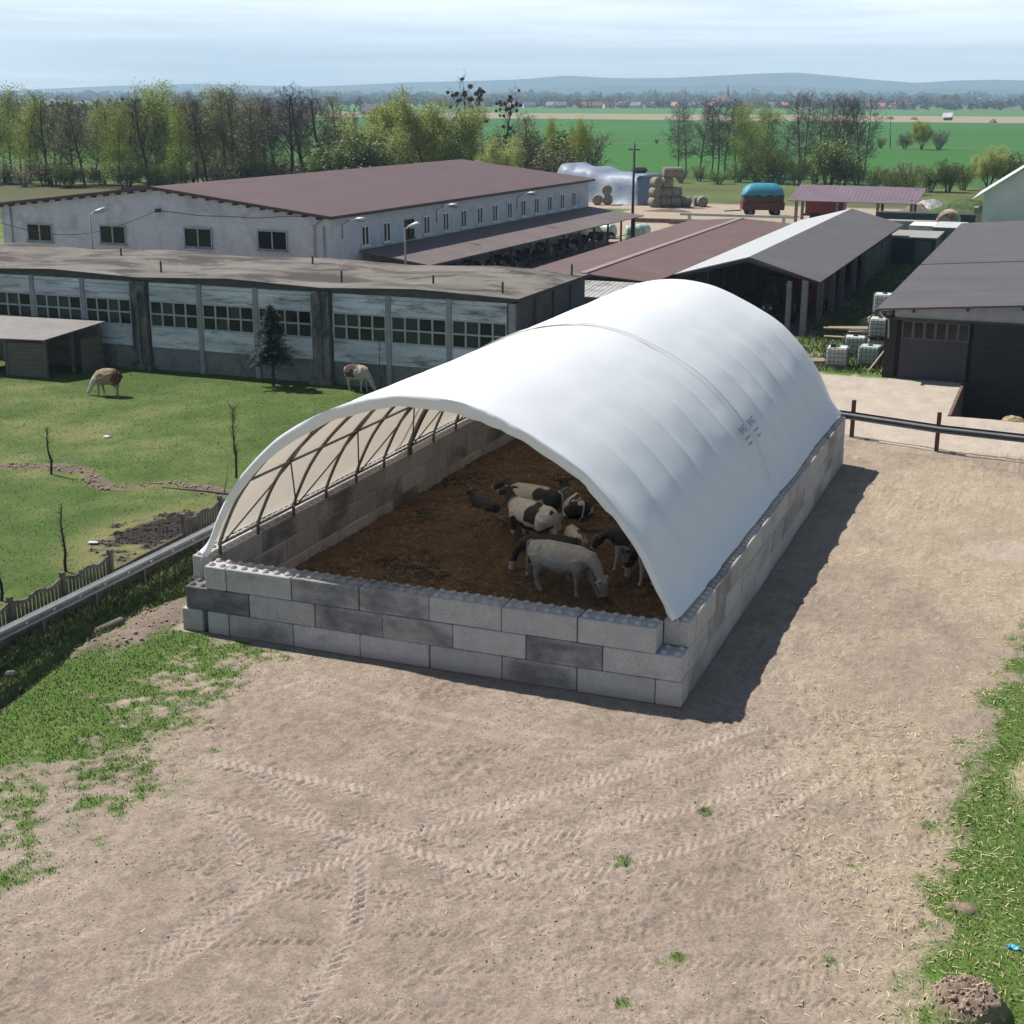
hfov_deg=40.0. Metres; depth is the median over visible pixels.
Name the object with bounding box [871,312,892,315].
liquid tote
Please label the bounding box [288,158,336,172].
shrub
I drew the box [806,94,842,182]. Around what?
alder tree
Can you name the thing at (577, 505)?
cow
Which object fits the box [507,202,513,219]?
window
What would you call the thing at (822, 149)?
shrub
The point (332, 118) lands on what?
budding tree
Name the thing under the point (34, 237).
window
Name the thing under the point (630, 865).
grass
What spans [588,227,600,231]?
wrapped bale
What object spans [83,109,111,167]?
budding tree
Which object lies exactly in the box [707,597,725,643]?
concrete block
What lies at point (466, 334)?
window
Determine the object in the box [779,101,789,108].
village house
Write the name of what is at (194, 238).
window
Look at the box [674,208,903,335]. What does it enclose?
post shed
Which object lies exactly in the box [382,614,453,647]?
concrete block
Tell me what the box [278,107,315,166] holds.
budding tree
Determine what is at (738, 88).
hills
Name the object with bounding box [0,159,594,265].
white barn
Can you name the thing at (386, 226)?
window
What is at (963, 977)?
clods
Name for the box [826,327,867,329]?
plank
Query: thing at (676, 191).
round bale
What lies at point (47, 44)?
sky
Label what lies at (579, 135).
willow tree
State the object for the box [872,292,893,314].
liquid tote
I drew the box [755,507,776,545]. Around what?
concrete block
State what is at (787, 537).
concrete block
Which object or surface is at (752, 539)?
concrete block
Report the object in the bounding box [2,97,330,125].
distant woods
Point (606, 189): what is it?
round bale
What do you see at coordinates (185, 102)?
budding tree
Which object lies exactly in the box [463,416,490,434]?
concrete block
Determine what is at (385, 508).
concrete block
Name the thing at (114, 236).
window
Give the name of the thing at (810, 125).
alder tree
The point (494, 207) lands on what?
window
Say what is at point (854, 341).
liquid tote
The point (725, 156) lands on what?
alder tree
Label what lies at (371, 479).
concrete block
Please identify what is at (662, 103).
distant woods
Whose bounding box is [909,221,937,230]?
container
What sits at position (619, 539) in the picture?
cow
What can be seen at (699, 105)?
village house
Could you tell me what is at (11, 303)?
window
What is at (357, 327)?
window
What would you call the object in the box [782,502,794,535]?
concrete block
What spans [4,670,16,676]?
stone
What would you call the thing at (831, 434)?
concrete block
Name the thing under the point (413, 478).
concrete block
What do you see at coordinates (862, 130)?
alder tree
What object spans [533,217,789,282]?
brown roof barn
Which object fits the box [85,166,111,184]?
shrub
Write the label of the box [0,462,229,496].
clods
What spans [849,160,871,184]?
bare shrub
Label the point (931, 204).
rubble heap
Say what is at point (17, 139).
budding tree
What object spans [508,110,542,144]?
bare tree
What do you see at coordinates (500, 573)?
straw
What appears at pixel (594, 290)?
corrugated shed
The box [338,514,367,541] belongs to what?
concrete block
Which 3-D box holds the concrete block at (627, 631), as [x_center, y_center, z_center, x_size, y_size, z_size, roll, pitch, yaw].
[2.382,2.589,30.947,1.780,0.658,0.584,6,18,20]
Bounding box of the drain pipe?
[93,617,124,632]
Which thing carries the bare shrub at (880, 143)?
on the ground at (292, 803)
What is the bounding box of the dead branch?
[163,466,228,494]
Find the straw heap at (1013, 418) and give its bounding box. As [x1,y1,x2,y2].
[1002,415,1023,421]
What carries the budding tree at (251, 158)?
on the ground at (292, 803)
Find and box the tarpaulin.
[557,162,661,205]
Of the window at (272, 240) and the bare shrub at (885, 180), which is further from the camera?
the bare shrub at (885, 180)
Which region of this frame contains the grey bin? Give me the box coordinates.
[973,206,982,222]
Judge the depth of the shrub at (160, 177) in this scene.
195.12 m
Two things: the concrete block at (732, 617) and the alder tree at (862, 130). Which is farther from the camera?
the alder tree at (862, 130)
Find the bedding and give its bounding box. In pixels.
[294,438,667,644]
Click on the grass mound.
(963, 205)
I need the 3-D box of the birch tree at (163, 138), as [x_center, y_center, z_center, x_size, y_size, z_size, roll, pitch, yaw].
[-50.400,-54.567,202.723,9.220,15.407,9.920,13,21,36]
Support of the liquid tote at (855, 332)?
on the ground at (292, 803)
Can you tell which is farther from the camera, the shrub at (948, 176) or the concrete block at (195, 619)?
the shrub at (948, 176)
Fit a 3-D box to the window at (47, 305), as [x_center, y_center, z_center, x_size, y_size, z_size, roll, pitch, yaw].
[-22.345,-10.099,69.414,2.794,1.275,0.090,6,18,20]
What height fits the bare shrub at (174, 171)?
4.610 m
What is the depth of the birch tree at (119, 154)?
196.00 m
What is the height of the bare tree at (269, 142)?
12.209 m
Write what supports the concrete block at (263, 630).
on the ground at (292, 803)
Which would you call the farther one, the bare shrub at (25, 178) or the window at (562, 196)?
the bare shrub at (25, 178)
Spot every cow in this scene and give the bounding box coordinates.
[451,261,482,265]
[462,259,495,265]
[465,489,499,512]
[490,254,517,266]
[492,478,563,530]
[497,485,558,534]
[500,247,531,267]
[509,534,580,577]
[525,249,545,263]
[526,539,610,596]
[535,242,561,259]
[554,476,593,520]
[557,238,585,254]
[562,524,587,547]
[568,232,595,250]
[588,231,615,246]
[590,525,632,569]
[622,546,652,585]
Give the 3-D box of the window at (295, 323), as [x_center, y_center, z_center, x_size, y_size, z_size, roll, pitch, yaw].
[-10.461,-8.749,64.969,2.833,1.275,0.090,6,18,20]
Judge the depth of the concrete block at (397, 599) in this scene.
32.62 m
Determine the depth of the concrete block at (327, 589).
33.25 m
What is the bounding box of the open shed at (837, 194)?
[787,184,926,221]
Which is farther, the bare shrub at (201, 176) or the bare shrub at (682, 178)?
the bare shrub at (682, 178)
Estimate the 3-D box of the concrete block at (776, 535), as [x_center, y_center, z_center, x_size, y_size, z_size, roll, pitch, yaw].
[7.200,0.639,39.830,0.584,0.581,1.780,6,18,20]
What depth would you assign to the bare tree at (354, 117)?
192.38 m
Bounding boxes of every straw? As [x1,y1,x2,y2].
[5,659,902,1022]
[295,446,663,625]
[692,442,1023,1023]
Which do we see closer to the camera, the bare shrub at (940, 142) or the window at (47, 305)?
the window at (47, 305)
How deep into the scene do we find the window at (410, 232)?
98.16 m
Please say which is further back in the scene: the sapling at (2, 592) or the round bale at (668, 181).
the round bale at (668, 181)
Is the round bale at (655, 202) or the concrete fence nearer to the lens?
the concrete fence
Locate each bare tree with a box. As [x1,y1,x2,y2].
[13,90,60,184]
[26,95,74,163]
[46,101,93,185]
[111,90,160,186]
[176,98,217,180]
[245,97,281,167]
[248,103,289,172]
[262,85,321,173]
[270,82,342,169]
[277,89,343,162]
[335,98,373,147]
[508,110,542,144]
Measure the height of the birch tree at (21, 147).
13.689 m
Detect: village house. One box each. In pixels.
[359,103,376,114]
[471,101,484,107]
[506,101,518,107]
[523,101,535,107]
[545,101,555,107]
[555,101,566,107]
[577,101,590,107]
[591,101,602,107]
[603,102,615,107]
[616,101,627,107]
[629,101,642,107]
[645,101,655,107]
[667,101,679,108]
[684,101,692,108]
[693,101,701,107]
[747,102,757,108]
[768,101,778,107]
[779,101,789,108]
[847,102,866,109]
[873,102,887,109]
[888,103,900,109]
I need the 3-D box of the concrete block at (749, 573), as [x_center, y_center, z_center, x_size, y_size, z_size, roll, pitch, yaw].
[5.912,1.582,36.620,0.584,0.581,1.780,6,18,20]
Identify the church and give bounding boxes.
[717,87,729,106]
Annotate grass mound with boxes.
[928,199,982,213]
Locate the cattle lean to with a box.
[359,206,643,268]
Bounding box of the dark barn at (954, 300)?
[875,220,1023,387]
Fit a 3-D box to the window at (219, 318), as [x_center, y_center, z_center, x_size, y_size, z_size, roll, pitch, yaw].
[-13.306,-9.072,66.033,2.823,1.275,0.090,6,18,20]
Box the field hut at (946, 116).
[942,112,952,119]
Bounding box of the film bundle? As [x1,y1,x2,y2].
[631,167,647,172]
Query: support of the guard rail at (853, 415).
on the ground at (292, 803)
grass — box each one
[0,358,377,612]
[0,575,298,889]
[513,806,712,1007]
[796,262,918,374]
[823,619,1023,1023]
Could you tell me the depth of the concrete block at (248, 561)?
36.42 m
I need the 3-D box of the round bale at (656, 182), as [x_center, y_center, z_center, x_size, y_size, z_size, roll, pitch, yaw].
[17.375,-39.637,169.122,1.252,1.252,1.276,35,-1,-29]
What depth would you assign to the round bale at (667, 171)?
168.60 m
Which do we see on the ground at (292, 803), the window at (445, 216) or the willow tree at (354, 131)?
the willow tree at (354, 131)
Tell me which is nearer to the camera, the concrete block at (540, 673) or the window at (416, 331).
the concrete block at (540, 673)
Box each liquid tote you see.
[824,343,850,368]
[844,333,866,355]
[847,331,867,337]
[856,343,883,367]
[866,337,884,348]
[867,316,885,338]
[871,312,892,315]
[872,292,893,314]
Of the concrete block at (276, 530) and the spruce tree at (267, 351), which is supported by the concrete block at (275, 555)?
the concrete block at (276, 530)
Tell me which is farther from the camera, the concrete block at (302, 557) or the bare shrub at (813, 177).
the bare shrub at (813, 177)
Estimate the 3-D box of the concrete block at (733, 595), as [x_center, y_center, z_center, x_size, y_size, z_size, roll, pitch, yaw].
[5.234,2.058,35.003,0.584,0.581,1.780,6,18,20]
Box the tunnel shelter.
[200,279,840,624]
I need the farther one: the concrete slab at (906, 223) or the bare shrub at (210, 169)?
the bare shrub at (210, 169)
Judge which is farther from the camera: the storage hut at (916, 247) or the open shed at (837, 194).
the open shed at (837, 194)
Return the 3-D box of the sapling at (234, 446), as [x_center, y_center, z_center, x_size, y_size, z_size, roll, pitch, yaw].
[-9.587,-2.510,48.629,0.457,2.834,0.594,-10,19,-32]
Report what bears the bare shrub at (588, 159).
on the ground at (292, 803)
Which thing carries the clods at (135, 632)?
on the ground at (292, 803)
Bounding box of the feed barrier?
[680,213,793,222]
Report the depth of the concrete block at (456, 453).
48.71 m
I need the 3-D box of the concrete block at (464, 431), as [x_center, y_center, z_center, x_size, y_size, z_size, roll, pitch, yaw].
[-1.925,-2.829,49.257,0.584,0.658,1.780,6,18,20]
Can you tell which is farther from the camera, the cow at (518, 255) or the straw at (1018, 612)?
the cow at (518, 255)
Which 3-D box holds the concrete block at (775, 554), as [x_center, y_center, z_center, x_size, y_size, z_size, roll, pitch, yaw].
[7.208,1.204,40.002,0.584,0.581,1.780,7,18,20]
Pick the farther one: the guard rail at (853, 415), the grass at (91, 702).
the guard rail at (853, 415)
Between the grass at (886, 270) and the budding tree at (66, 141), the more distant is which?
the budding tree at (66, 141)
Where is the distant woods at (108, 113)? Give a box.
[0,95,299,148]
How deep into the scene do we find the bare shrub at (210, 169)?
207.22 m
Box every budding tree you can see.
[1,106,34,171]
[37,109,82,170]
[45,90,99,170]
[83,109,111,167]
[133,97,176,185]
[150,109,183,162]
[159,89,212,181]
[188,82,252,179]
[194,79,265,163]
[213,106,246,166]
[227,88,276,177]
[246,111,285,160]
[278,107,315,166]
[308,91,363,162]
[314,110,349,161]
[361,108,375,145]
[509,113,554,170]
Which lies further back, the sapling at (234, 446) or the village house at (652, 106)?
the village house at (652, 106)
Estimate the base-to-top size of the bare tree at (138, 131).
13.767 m
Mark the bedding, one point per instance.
(505, 535)
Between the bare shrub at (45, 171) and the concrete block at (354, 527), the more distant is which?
the bare shrub at (45, 171)
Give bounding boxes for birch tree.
[0,79,28,169]
[0,105,17,158]
[4,90,61,184]
[14,85,58,175]
[75,94,135,184]
[93,104,139,188]
[105,95,153,182]
[129,77,198,183]
[160,99,201,183]
[192,81,229,163]
[724,99,767,179]
[747,100,776,176]
[751,105,787,178]
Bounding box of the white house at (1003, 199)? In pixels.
[972,165,1023,221]
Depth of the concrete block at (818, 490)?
46.30 m
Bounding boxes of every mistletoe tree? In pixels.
[446,69,488,132]
[494,82,525,143]
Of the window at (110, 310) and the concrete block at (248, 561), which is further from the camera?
the window at (110, 310)
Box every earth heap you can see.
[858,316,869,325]
[901,203,930,211]
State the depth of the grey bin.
147.47 m
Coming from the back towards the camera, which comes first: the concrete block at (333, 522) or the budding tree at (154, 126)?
the budding tree at (154, 126)
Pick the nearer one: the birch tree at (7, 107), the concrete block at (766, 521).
the concrete block at (766, 521)
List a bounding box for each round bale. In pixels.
[592,194,602,204]
[602,185,611,194]
[603,195,612,204]
[648,197,660,207]
[649,187,661,197]
[650,177,662,187]
[659,197,670,206]
[660,187,671,196]
[662,167,673,176]
[662,177,673,186]
[670,197,680,206]
[671,187,681,196]
[672,167,682,177]
[680,196,691,206]
[693,196,699,205]
[697,196,707,206]
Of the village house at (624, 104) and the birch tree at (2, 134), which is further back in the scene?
the village house at (624, 104)
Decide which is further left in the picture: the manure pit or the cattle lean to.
the cattle lean to
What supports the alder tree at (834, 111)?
on the ground at (292, 803)
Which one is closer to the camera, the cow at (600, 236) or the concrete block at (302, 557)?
the concrete block at (302, 557)
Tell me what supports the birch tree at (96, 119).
on the ground at (292, 803)
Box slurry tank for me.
[936,209,960,221]
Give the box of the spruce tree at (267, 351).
[248,304,294,385]
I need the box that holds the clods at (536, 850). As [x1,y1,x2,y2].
[0,646,1019,1023]
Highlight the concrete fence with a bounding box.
[0,495,225,650]
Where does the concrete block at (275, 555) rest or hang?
on the concrete block
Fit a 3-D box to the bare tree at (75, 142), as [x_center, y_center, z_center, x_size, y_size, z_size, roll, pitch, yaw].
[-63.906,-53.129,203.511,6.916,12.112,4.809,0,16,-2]
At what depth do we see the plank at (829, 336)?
72.19 m
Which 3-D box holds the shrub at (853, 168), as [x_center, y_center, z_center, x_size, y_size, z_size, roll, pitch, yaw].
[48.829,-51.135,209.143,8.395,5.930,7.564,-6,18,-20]
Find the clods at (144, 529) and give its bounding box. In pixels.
[67,509,204,562]
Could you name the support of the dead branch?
on the ground at (292, 803)
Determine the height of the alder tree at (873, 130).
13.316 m
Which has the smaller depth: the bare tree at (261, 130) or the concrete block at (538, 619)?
the concrete block at (538, 619)
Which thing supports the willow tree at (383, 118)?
on the ground at (292, 803)
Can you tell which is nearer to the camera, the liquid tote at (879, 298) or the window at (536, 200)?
the liquid tote at (879, 298)
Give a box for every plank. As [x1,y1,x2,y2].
[824,327,867,331]
[824,335,845,338]
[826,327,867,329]
[829,326,867,327]
[868,350,883,370]
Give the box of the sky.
[0,0,1023,89]
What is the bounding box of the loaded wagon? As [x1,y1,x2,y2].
[724,183,784,215]
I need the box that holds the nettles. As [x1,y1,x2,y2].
[0,422,449,700]
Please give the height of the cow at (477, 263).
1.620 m
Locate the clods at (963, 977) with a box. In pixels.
[922,972,1010,1023]
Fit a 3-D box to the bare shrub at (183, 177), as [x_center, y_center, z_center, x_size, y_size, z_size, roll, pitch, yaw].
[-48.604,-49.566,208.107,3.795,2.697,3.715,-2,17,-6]
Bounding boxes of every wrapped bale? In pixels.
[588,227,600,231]
[600,224,616,237]
[624,225,640,239]
[637,223,650,234]
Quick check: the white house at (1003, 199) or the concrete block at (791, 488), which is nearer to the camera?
the concrete block at (791, 488)
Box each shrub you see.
[0,156,23,184]
[0,169,20,184]
[6,168,39,186]
[23,164,40,179]
[28,162,52,185]
[33,154,73,185]
[44,161,90,187]
[81,169,98,181]
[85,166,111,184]
[97,160,145,187]
[138,160,185,185]
[150,157,186,183]
[177,169,195,183]
[179,158,203,182]
[192,156,214,181]
[198,158,226,180]
[206,155,244,180]
[220,160,267,179]
[226,159,277,177]
[248,165,282,176]
[249,153,289,175]
[274,155,307,174]
[281,156,315,173]
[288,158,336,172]
[289,133,397,172]
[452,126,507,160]
[496,124,577,172]
[523,141,590,172]
[557,119,617,165]
[675,167,690,182]
[689,164,707,180]
[703,168,734,183]
[720,158,752,181]
[737,145,775,181]
[748,142,794,182]
[772,161,795,182]
[779,156,813,184]
[803,135,853,184]
[804,161,827,183]
[816,148,868,185]
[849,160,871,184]
[859,164,886,186]
[875,137,887,148]
[875,165,910,186]
[883,174,921,187]
[894,160,938,186]
[895,131,914,148]
[910,165,943,191]
[931,127,952,149]
[932,157,967,191]
[948,163,976,189]
[988,151,1023,181]
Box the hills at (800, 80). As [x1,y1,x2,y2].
[0,73,1023,93]
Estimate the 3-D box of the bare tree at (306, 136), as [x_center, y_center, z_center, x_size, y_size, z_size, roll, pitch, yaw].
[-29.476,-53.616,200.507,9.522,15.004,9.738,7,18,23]
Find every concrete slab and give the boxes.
[876,211,975,222]
[888,219,935,232]
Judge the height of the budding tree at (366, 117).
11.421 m
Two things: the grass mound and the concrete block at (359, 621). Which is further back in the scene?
the grass mound
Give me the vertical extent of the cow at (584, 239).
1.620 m
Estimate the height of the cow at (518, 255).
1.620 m
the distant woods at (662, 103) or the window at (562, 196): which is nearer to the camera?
the window at (562, 196)
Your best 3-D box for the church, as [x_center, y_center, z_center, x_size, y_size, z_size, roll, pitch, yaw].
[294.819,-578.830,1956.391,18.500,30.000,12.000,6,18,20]
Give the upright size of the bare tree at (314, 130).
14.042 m
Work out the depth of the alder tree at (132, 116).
201.76 m
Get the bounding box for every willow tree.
[329,112,407,166]
[360,97,446,164]
[378,84,497,164]
[474,134,526,167]
[544,114,593,166]
[909,120,934,149]
[966,144,1010,187]
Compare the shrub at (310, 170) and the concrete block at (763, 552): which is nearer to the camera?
the concrete block at (763, 552)
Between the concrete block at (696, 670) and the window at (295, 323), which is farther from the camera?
the window at (295, 323)
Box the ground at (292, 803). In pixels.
[0,99,1023,1023]
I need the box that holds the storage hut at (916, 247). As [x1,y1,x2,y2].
[890,230,944,264]
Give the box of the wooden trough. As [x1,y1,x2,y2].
[811,358,824,366]
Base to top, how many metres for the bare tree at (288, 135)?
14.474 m
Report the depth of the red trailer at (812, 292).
85.23 m
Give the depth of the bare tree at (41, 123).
205.75 m
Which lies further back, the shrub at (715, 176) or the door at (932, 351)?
the shrub at (715, 176)
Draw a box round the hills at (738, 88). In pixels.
[18,84,1023,96]
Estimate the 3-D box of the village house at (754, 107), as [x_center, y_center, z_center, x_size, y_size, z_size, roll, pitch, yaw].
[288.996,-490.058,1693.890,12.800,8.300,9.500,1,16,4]
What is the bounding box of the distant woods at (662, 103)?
[222,97,1023,110]
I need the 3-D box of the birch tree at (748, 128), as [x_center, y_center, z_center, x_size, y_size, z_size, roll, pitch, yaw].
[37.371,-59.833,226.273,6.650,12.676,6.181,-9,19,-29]
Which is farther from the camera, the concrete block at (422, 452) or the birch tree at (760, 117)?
the birch tree at (760, 117)
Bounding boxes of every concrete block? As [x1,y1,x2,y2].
[182,605,208,631]
[186,578,249,616]
[193,549,224,577]
[195,559,251,579]
[205,558,236,590]
[208,611,229,635]
[212,528,262,562]
[226,561,300,599]
[229,614,293,645]
[247,510,296,551]
[249,595,315,626]
[251,540,287,566]
[276,548,308,568]
[281,494,327,532]
[286,522,318,558]
[291,570,368,609]
[294,624,360,656]
[308,531,338,557]
[313,479,356,515]
[315,604,382,636]
[318,506,348,540]
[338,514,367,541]
[343,465,383,499]
[347,491,375,523]
[359,579,437,619]
[360,634,430,667]
[367,500,392,524]
[370,451,408,484]
[375,476,401,507]
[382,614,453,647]
[392,485,416,508]
[396,439,432,470]
[401,463,424,492]
[417,472,439,492]
[420,428,453,457]
[425,451,446,479]
[429,588,509,630]
[430,645,502,678]
[440,460,460,481]
[442,417,473,445]
[447,440,467,466]
[453,624,526,658]
[461,449,480,467]
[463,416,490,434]
[467,429,486,454]
[480,438,499,455]
[487,427,505,443]
[499,434,514,446]
[502,598,584,641]
[502,656,577,690]
[526,635,603,670]
[577,667,655,702]
[578,609,662,653]
[603,644,687,681]
[655,674,687,707]
[663,612,695,646]
[664,622,707,671]
[684,587,715,637]
[687,646,706,696]
[705,564,732,609]
[706,620,724,666]
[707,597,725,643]
[722,543,748,586]
[724,597,740,639]
[725,575,741,617]
[740,524,762,564]
[740,575,755,616]
[741,554,757,594]
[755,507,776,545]
[755,556,769,594]
[757,535,770,572]
[768,490,787,525]
[769,537,781,572]
[770,518,782,552]
[781,476,799,510]
[781,521,793,555]
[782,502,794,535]
[793,506,803,536]
[794,462,809,494]
[794,487,805,518]
[803,491,814,521]
[804,449,819,480]
[805,473,815,502]
[813,437,828,466]
[814,478,822,504]
[815,460,824,487]
[822,465,831,492]
[823,426,837,454]
[824,449,833,475]
[831,453,840,479]
[832,415,845,441]
[833,437,841,462]
[840,448,843,466]
[841,433,844,450]
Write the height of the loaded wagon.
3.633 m
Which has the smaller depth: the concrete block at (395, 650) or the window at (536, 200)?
the concrete block at (395, 650)
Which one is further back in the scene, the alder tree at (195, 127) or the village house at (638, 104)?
the village house at (638, 104)
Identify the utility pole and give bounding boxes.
[628,143,639,237]
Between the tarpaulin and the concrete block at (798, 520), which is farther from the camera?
the tarpaulin
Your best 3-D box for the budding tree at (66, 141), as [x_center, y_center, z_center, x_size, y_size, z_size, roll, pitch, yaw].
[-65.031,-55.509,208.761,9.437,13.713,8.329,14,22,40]
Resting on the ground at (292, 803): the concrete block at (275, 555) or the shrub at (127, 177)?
the shrub at (127, 177)
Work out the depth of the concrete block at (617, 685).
31.02 m
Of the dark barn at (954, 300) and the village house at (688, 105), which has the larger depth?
the village house at (688, 105)
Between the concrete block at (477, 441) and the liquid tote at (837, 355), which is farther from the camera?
the liquid tote at (837, 355)
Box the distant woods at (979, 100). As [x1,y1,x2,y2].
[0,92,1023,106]
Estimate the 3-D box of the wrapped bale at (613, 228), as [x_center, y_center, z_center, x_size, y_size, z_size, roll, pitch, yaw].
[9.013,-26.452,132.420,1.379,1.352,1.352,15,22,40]
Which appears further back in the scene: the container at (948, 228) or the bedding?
the container at (948, 228)
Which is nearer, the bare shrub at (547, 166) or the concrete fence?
the concrete fence
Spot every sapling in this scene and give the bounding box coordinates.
[0,568,5,600]
[41,426,54,474]
[50,503,71,571]
[226,400,239,477]
[375,340,382,388]
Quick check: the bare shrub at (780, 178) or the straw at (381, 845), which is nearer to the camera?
the straw at (381, 845)
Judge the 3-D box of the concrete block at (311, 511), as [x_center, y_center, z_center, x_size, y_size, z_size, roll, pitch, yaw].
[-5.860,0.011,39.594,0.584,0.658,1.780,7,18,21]
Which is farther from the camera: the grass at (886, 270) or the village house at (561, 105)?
the village house at (561, 105)
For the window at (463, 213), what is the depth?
105.83 m
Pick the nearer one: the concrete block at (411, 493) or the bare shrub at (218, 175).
the concrete block at (411, 493)
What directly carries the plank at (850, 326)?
on the plank at (849, 330)
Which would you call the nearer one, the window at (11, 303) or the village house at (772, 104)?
the window at (11, 303)
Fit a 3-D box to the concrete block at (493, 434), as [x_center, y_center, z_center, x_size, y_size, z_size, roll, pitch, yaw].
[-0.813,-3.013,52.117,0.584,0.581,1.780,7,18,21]
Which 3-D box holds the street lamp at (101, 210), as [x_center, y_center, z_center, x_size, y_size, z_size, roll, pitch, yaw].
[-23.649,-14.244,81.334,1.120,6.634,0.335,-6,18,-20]
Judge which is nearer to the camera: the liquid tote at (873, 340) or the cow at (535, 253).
the liquid tote at (873, 340)
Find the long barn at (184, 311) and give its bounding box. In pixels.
[0,243,590,387]
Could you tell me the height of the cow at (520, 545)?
1.173 m
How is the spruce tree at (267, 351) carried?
on the ground at (292, 803)
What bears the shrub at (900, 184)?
on the ground at (292, 803)
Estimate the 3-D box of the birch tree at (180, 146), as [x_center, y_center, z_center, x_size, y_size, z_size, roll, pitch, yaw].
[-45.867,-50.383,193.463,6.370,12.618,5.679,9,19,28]
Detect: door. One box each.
[897,320,969,382]
[914,241,930,264]
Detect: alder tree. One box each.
[103,93,151,186]
[168,87,226,181]
[203,87,255,176]
[236,89,283,165]
[660,104,697,166]
[671,99,702,175]
[684,101,724,173]
[695,96,728,174]
[703,101,734,173]
[711,97,744,171]
[718,98,751,178]
[772,122,803,167]
[774,89,818,180]
[793,89,823,177]
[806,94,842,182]
[812,92,847,149]
[820,93,864,183]
[826,90,861,179]
[835,92,877,182]
[835,94,865,160]
[853,97,887,181]
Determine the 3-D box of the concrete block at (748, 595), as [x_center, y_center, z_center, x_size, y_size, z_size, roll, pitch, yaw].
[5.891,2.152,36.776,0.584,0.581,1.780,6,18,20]
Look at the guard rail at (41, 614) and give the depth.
36.04 m
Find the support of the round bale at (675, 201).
on the ground at (292, 803)
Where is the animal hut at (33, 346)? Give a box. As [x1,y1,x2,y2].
[0,315,105,378]
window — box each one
[0,291,31,316]
[26,223,53,243]
[34,293,81,319]
[85,296,131,324]
[98,225,127,245]
[149,300,197,329]
[183,227,213,249]
[202,304,253,333]
[255,230,288,252]
[258,307,312,337]
[332,312,385,342]
[360,225,371,247]
[382,221,392,243]
[391,316,445,347]
[404,219,415,239]
[423,215,431,235]
[442,212,449,232]
[451,319,507,349]
[460,209,468,228]
[476,207,484,225]
[491,204,499,222]
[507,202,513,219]
[520,200,527,217]
[534,198,539,214]
[547,195,553,212]
[559,193,565,209]
[571,192,576,207]
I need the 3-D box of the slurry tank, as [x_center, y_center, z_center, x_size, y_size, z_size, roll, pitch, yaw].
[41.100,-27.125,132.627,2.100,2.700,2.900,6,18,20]
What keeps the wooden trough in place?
on the ground at (292, 803)
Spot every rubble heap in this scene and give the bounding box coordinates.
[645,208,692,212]
[917,199,944,209]
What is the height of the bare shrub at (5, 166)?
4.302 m
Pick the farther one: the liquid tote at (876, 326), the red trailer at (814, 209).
the red trailer at (814, 209)
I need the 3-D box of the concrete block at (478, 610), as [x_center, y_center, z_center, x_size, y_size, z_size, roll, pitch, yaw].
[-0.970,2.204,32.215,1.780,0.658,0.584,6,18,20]
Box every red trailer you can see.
[791,277,828,314]
[803,201,846,217]
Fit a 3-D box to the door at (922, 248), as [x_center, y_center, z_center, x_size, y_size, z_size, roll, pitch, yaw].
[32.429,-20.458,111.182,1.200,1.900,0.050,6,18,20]
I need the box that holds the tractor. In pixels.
[754,273,797,324]
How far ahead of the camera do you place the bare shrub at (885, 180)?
204.06 m
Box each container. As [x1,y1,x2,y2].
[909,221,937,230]
[932,221,967,241]
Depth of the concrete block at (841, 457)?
50.67 m
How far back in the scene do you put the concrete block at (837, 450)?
49.30 m
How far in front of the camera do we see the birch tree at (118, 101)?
210.05 m
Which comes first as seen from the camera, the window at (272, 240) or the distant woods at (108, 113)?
the window at (272, 240)
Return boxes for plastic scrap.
[1006,943,1020,949]
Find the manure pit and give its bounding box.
[948,382,1023,421]
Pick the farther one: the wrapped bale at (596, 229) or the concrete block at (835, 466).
the wrapped bale at (596, 229)
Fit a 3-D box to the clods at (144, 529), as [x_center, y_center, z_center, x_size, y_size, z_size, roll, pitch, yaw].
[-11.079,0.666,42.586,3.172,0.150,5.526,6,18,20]
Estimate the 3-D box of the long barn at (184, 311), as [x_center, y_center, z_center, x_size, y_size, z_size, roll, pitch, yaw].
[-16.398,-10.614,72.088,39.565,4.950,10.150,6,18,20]
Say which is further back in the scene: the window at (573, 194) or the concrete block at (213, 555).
the window at (573, 194)
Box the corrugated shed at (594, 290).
[584,280,636,304]
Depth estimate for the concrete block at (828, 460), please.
47.70 m
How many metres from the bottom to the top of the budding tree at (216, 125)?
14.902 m
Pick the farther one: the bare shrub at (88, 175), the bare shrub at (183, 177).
the bare shrub at (88, 175)
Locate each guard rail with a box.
[0,432,430,640]
[839,400,1023,450]
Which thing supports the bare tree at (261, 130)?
on the ground at (292, 803)
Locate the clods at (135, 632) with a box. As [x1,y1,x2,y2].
[63,598,186,660]
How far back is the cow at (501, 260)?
104.57 m
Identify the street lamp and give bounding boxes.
[89,207,108,248]
[404,221,421,264]
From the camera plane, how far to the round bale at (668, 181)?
168.90 m
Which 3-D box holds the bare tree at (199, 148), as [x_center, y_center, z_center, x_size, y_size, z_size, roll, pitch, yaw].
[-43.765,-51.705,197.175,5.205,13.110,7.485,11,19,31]

